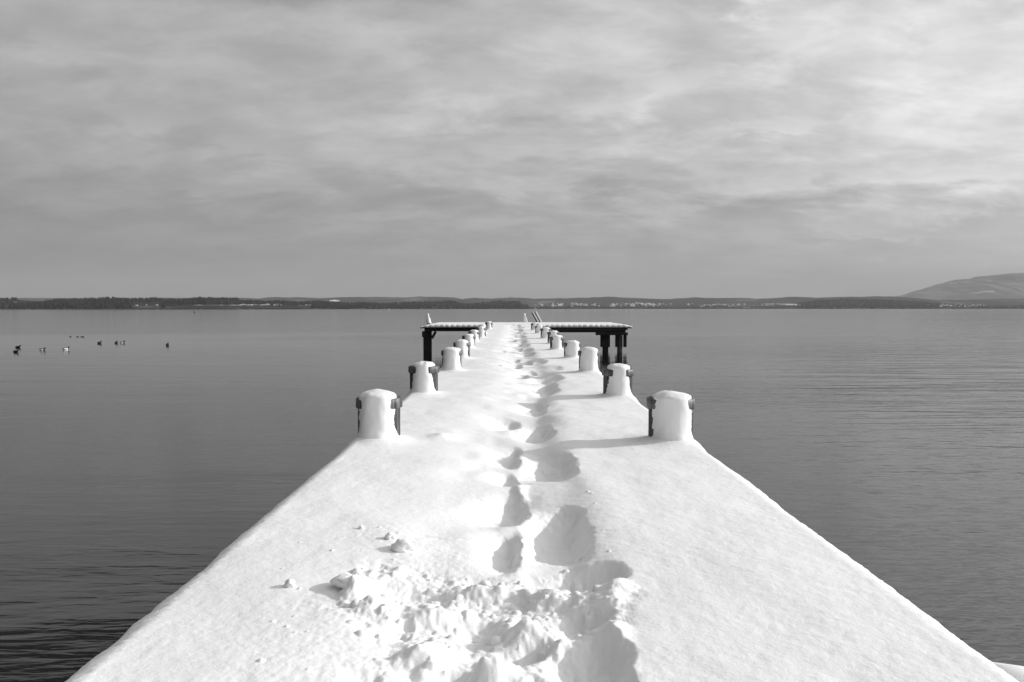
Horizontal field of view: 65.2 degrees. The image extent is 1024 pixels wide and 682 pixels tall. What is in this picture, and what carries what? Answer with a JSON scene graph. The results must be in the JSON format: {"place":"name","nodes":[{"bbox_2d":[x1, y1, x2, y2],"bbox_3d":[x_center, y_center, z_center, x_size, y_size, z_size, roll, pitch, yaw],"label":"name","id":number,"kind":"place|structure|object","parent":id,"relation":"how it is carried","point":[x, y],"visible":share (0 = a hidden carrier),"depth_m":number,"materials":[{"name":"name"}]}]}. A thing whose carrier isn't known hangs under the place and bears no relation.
{"place":"outdoors","nodes":[
{"label":"outdoors","id":0,"kind":"place"},
{"bbox_2d":[0,309,1023,681],"bbox_3d":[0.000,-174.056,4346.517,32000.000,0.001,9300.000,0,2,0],"label":"water","id":1,"kind":"structure","parent":0,"point":[144,469],"depth_m":17.71,"materials":[{"name":"black liquid"}]},
{"bbox_2d":[65,311,1018,681],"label":"pier","id":2,"kind":"structure","parent":1,"relation":"in","point":[547,501],"depth_m":3.17,"materials":[{"name":"white"}]},
{"bbox_2d":[284,579,294,587],"bbox_3d":[-0.801,0.875,2.882,0.039,0.041,0.041,0,2,0],"label":"snow clod","id":3,"kind":"object","parent":2,"relation":"on","point":[289,583],"visible":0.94,"depth_m":2.87,"materials":[{"name":"white snow"}]},
{"bbox_2d":[330,574,363,588],"bbox_3d":[-0.597,0.871,2.893,0.120,0.051,0.106,2,3,41],"label":"snow clod","id":4,"kind":"object","parent":2,"relation":"on","point":[340,580],"visible":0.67,"depth_m":2.87,"materials":[{"name":"white snow"}]},
{"bbox_2d":[384,532,395,539],"bbox_3d":[-0.535,0.858,3.510,0.049,0.039,0.043,-1,3,-23],"label":"snow clod","id":5,"kind":"object","parent":2,"relation":"on","point":[389,535],"visible":1,"depth_m":3.50,"materials":[{"name":"white snow"}]},
{"bbox_2d":[391,539,415,552],"bbox_3d":[-0.457,0.866,3.375,0.105,0.062,0.098,0,2,0],"label":"snow clod","id":6,"kind":"object","parent":2,"relation":"on","point":[403,545],"visible":0.81,"depth_m":3.34,"materials":[{"name":"white snow"}]},
{"bbox_2d":[0,299,1023,308],"bbox_3d":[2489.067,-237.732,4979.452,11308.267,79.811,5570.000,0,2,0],"label":"shore","id":7,"kind":"structure","parent":0,"point":[150,305],"depth_m":3153.29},
{"bbox_2d":[0,296,239,308],"bbox_3d":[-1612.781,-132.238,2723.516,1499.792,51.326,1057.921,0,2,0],"label":"forest","id":8,"kind":"object","parent":7,"relation":"on","point":[63,303],"visible":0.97,"depth_m":2619.20,"materials":[{"name":"grey plant"}]},
{"bbox_2d":[239,299,528,308],"bbox_3d":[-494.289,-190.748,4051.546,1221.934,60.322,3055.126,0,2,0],"label":"forest","id":9,"kind":"object","parent":7,"relation":"on","point":[419,304],"visible":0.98,"depth_m":3834.70,"materials":[{"name":"grey plant"}]},
{"bbox_2d":[526,298,1023,308],"bbox_3d":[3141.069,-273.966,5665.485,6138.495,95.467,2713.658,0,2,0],"label":"forest","id":10,"kind":"object","parent":7,"relation":"on","point":[914,305],"visible":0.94,"depth_m":6052.78,"materials":[{"name":"grey plant"}]},
{"bbox_2d":[0,0,1023,298],"label":"sky","id":11,"kind":"structure","parent":0,"point":[461,149],"materials":[{"name":"grey"}]},
{"bbox_2d":[8,296,1023,306],"bbox_3d":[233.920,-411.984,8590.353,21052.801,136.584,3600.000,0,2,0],"label":"hills","id":12,"kind":"structure","parent":0,"point":[609,301],"depth_m":7794.90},
{"bbox_2d":[701,304,733,305],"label":"snow field","id":13,"kind":"structure","parent":0,"point":[717,304],"depth_m":5901.08,"materials":[{"name":"grey snow"}]},
{"bbox_2d":[758,303,799,305],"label":"snow field","id":14,"kind":"structure","parent":0,"point":[777,304],"depth_m":6030.83,"materials":[{"name":"grey snow"}]},
{"bbox_2d":[895,273,1023,299],"bbox_3d":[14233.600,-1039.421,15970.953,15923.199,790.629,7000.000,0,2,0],"label":"mountain","id":15,"kind":"structure","parent":0,"point":[1007,286],"depth_m":14868.36,"materials":[{"name":"grey"}]},
{"bbox_2d":[968,290,994,293],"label":"snow field","id":16,"kind":"structure","parent":0,"point":[983,292],"depth_m":13684.32,"materials":[{"name":"grey snow"}]},
{"bbox_2d":[992,662,1023,681],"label":"snow bank","id":17,"kind":"structure","parent":0,"point":[1016,672],"depth_m":3.23,"materials":[{"name":"white snow"}]}
]}

